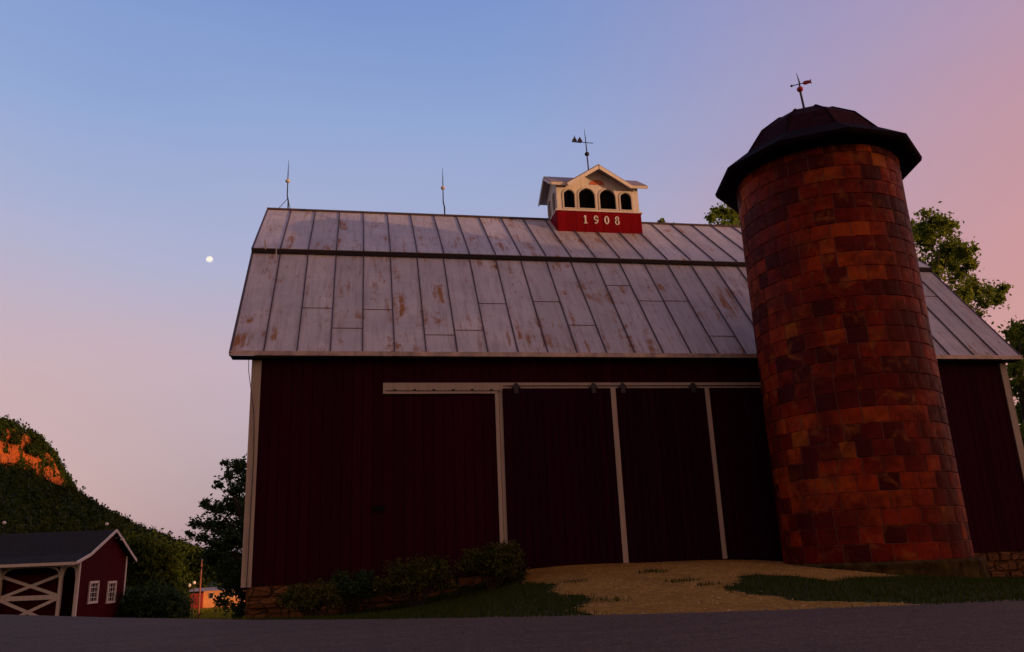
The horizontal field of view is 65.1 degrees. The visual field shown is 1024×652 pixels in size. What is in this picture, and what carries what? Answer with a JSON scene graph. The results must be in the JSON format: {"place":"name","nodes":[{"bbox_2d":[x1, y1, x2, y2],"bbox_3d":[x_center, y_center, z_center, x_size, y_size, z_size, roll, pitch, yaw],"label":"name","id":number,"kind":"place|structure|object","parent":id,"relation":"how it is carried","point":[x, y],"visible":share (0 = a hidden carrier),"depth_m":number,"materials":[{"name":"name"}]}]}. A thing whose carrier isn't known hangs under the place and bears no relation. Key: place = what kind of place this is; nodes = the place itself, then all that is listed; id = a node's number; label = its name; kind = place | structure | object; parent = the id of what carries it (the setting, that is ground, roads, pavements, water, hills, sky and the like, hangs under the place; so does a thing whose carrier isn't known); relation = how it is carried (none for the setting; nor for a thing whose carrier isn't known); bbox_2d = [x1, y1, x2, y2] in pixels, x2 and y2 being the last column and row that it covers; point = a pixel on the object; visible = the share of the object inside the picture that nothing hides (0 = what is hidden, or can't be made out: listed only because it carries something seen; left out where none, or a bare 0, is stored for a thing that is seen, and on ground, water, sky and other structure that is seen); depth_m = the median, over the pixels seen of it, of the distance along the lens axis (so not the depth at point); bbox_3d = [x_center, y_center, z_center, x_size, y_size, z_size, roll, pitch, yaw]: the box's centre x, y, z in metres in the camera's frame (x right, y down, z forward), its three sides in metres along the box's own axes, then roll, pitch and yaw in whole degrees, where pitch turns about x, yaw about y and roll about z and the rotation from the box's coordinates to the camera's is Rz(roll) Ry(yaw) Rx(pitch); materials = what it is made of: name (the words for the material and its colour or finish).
{"place":"outdoors","nodes":[
{"label":"outdoors","id":0,"kind":"place"},
{"bbox_2d":[0,601,1023,651],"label":"road","id":1,"kind":"structure","parent":0,"point":[979,627],"depth_m":6.40,"materials":[{"name":"grey asphalt"}]},
{"bbox_2d":[0,0,1023,551],"label":"sky","id":2,"kind":"structure","parent":0,"point":[146,146],"materials":[{"name":"blue"}]},
{"bbox_2d":[127,557,1023,619],"bbox_3d":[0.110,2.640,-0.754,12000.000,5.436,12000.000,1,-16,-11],"label":"ground","id":3,"kind":"structure","parent":0,"point":[734,588],"depth_m":9.92,"materials":[{"name":"green plant"}]},
{"bbox_2d":[0,529,136,617],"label":"pole barn","id":4,"kind":"structure","parent":3,"relation":"on","point":[76,573],"depth_m":48.62,"materials":[{"name":"red wood"}]},
{"bbox_2d":[87,581,99,603],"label":"window","id":5,"kind":"structure","parent":4,"relation":"in","point":[93,590],"depth_m":48.63,"materials":[{"name":"white paint"}]},
{"bbox_2d":[105,581,116,603],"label":"window","id":6,"kind":"structure","parent":4,"relation":"in","point":[111,585],"depth_m":51.13,"materials":[{"name":"white paint"}]},
{"bbox_2d":[111,571,200,618],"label":"thicket","id":7,"kind":"object","parent":3,"relation":"on","point":[152,600],"visible":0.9,"depth_m":52.66,"materials":[{"name":"green plant"}]},
{"bbox_2d":[123,522,197,600],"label":"maple tree","id":8,"kind":"object","parent":3,"relation":"on","point":[156,555],"visible":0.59,"depth_m":65.42,"materials":[{"name":"green plant"}]},
{"bbox_2d":[118,607,244,618],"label":"field grass","id":9,"kind":"structure","parent":3,"relation":"on","point":[210,613],"depth_m":91.65,"materials":[{"name":"green plant"}]},
{"bbox_2d":[165,536,220,599],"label":"maple tree","id":10,"kind":"object","parent":3,"relation":"on","point":[193,569],"visible":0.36,"depth_m":115.97,"materials":[{"name":"green plant"}]},
{"bbox_2d":[191,581,195,617],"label":"dandelion","id":11,"kind":"object","parent":3,"relation":"on","point":[194,582],"visible":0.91,"depth_m":75.72,"materials":[{"name":"green plant"}]},
{"bbox_2d":[197,559,202,618],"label":"utility pole","id":12,"kind":"object","parent":3,"relation":"on","point":[199,590],"visible":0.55,"depth_m":79.52,"materials":[{"name":"wood"}]},
{"bbox_2d":[185,453,246,618],"bbox_3d":[-10.265,8.649,32.123,5.032,7.356,5.963,1,-16,-11],"label":"walnut tree","id":13,"kind":"object","parent":3,"relation":"on","point":[228,566],"visible":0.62,"depth_m":30.85,"materials":[{"name":"green plant"}]},
{"bbox_2d":[190,587,244,608],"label":"farm building","id":14,"kind":"structure","parent":3,"relation":"on","point":[206,600],"depth_m":108.47,"materials":[{"name":"metal"}]},
{"bbox_2d":[275,577,348,617],"bbox_3d":[-3.663,5.040,14.770,1.127,0.804,1.158,-13,-19,33],"label":"shrub","id":15,"kind":"object","parent":3,"relation":"on","point":[322,594],"visible":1,"depth_m":14.65,"materials":[{"name":"green plant"}]},
{"bbox_2d":[326,567,382,614],"bbox_3d":[-3.042,5.128,15.512,1.110,0.904,1.103,1,-16,-11],"label":"shrub","id":16,"kind":"object","parent":3,"relation":"on","point":[358,585],"visible":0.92,"depth_m":15.38,"materials":[{"name":"green plant"}]},
{"bbox_2d":[368,553,460,607],"bbox_3d":[-1.823,4.840,15.235,1.813,1.016,1.267,1,-16,-11],"label":"shrub","id":17,"kind":"object","parent":3,"relation":"on","point":[411,581],"visible":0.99,"depth_m":15.14,"materials":[{"name":"green plant"}]},
{"bbox_2d":[454,538,529,589],"bbox_3d":[-0.416,4.678,15.739,1.476,0.970,1.247,-4,-16,7],"label":"shrub","id":18,"kind":"object","parent":3,"relation":"on","point":[500,561],"visible":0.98,"depth_m":15.55,"materials":[{"name":"green plant"}]},
{"bbox_2d":[229,164,1023,618],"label":"barn","id":19,"kind":"structure","parent":3,"relation":"on","point":[573,378],"depth_m":17.98,"materials":[{"name":"wood"}]},
{"bbox_2d":[279,160,289,207],"bbox_3d":[-6.495,-4.009,23.210,0.465,1.724,0.179,11,-21,-39],"label":"lightning rod","id":20,"kind":"object","parent":19,"relation":"on","point":[287,180],"visible":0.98,"depth_m":23.17,"materials":[{"name":"metal"}]},
{"bbox_2d":[441,168,444,213],"bbox_3d":[-2.067,-4.010,24.043,0.140,1.620,0.136,1,-16,-11],"label":"lightning rod","id":21,"kind":"object","parent":19,"relation":"on","point":[442,187],"visible":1,"depth_m":24.03,"materials":[{"name":"metal"}]},
{"bbox_2d":[502,383,622,568],"bbox_3d":[1.074,3.165,17.397,2.455,3.925,0.081,1,-16,-11],"label":"sliding door","id":22,"kind":"structure","parent":19,"relation":"in","point":[562,494],"depth_m":17.35,"materials":[{"name":"wood"}]},
{"bbox_2d":[572,130,592,169],"bbox_3d":[2.226,-5.367,25.057,0.682,1.781,0.146,1,-16,-11],"label":"weathervane","id":23,"kind":"object","parent":19,"relation":"on","point":[574,139],"visible":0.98,"depth_m":25.13,"materials":[{"name":"metal"}]},
{"bbox_2d":[610,383,721,562],"bbox_3d":[3.396,3.193,17.833,2.260,3.925,0.088,1,-16,-11],"label":"sliding door","id":24,"kind":"structure","parent":19,"relation":"in","point":[666,489],"depth_m":17.78,"materials":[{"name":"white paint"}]},
{"bbox_2d":[704,388,782,558],"bbox_3d":[5.558,3.275,18.226,2.124,3.810,0.088,1,-16,-11],"label":"sliding door","id":25,"kind":"structure","parent":19,"relation":"in","point":[740,456],"depth_m":18.12,"materials":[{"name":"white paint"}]},
{"bbox_2d":[411,599,1019,618],"bbox_3d":[-0.613,3.568,9.757,23.248,0.265,3.440,-8,-17,18],"label":"shoulder grit","id":26,"kind":"object","parent":3,"relation":"on","point":[789,607],"visible":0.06,"depth_m":7.76,"materials":[{"name":"grey gravel"}]},
{"bbox_2d":[704,203,739,224],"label":"cottonwood tree","id":27,"kind":"object","parent":3,"relation":"on","point":[728,214],"visible":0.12,"depth_m":42.53,"materials":[{"name":"green plant"}]},
{"bbox_2d":[715,104,989,578],"bbox_3d":[7.072,0.408,17.248,4.443,11.312,4.346,1,-16,-11],"label":"silo","id":28,"kind":"object","parent":3,"relation":"on","point":[865,475],"visible":0.98,"depth_m":15.84,"materials":[{"name":"brick"}]},
{"bbox_2d":[790,73,811,107],"bbox_3d":[6.844,-5.480,18.915,0.480,1.122,0.146,-6,-16,14],"label":"weathervane","id":29,"kind":"object","parent":28,"relation":"on","point":[800,89],"visible":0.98,"depth_m":18.91,"materials":[{"name":"metal"}]},
{"bbox_2d":[909,201,1013,333],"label":"cottonwood tree","id":30,"kind":"object","parent":3,"relation":"on","point":[951,253],"visible":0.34,"depth_m":45.02,"materials":[{"name":"green plant"}]},
{"bbox_2d":[1000,315,1023,446],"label":"cottonwood tree","id":31,"kind":"object","parent":3,"relation":"on","point":[1014,335],"visible":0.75,"depth_m":36.23,"materials":[{"name":"green plant"}]},
{"bbox_2d":[521,560,923,614],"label":"driveway","id":32,"kind":"structure","parent":0,"point":[662,603],"depth_m":11.52,"materials":[{"name":"beige gravel"}]},
{"bbox_2d":[560,568,736,602],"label":"driveway weeds","id":33,"kind":"object","parent":32,"relation":"on","point":[653,571],"visible":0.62,"depth_m":11.63,"materials":[{"name":"green plant"}]},
{"bbox_3d":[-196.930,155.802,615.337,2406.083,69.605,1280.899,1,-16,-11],"label":"hills","id":34,"kind":"structure","parent":0,"visible":0},
{"bbox_2d":[0,429,65,486],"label":"rock cliff","id":35,"kind":"structure","parent":34,"relation":"on","point":[14,451],"depth_m":323.25,"materials":[{"name":"stone"}]},
{"bbox_2d":[0,417,67,494],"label":"cliff scrub","id":36,"kind":"object","parent":35,"relation":"on","point":[35,448],"visible":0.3,"depth_m":322.10,"materials":[{"name":"green plant"}]},
{"bbox_2d":[0,414,236,583],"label":"forest","id":37,"kind":"object","parent":34,"relation":"on","point":[29,504],"visible":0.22,"depth_m":284.75,"materials":[{"name":"green plant"}]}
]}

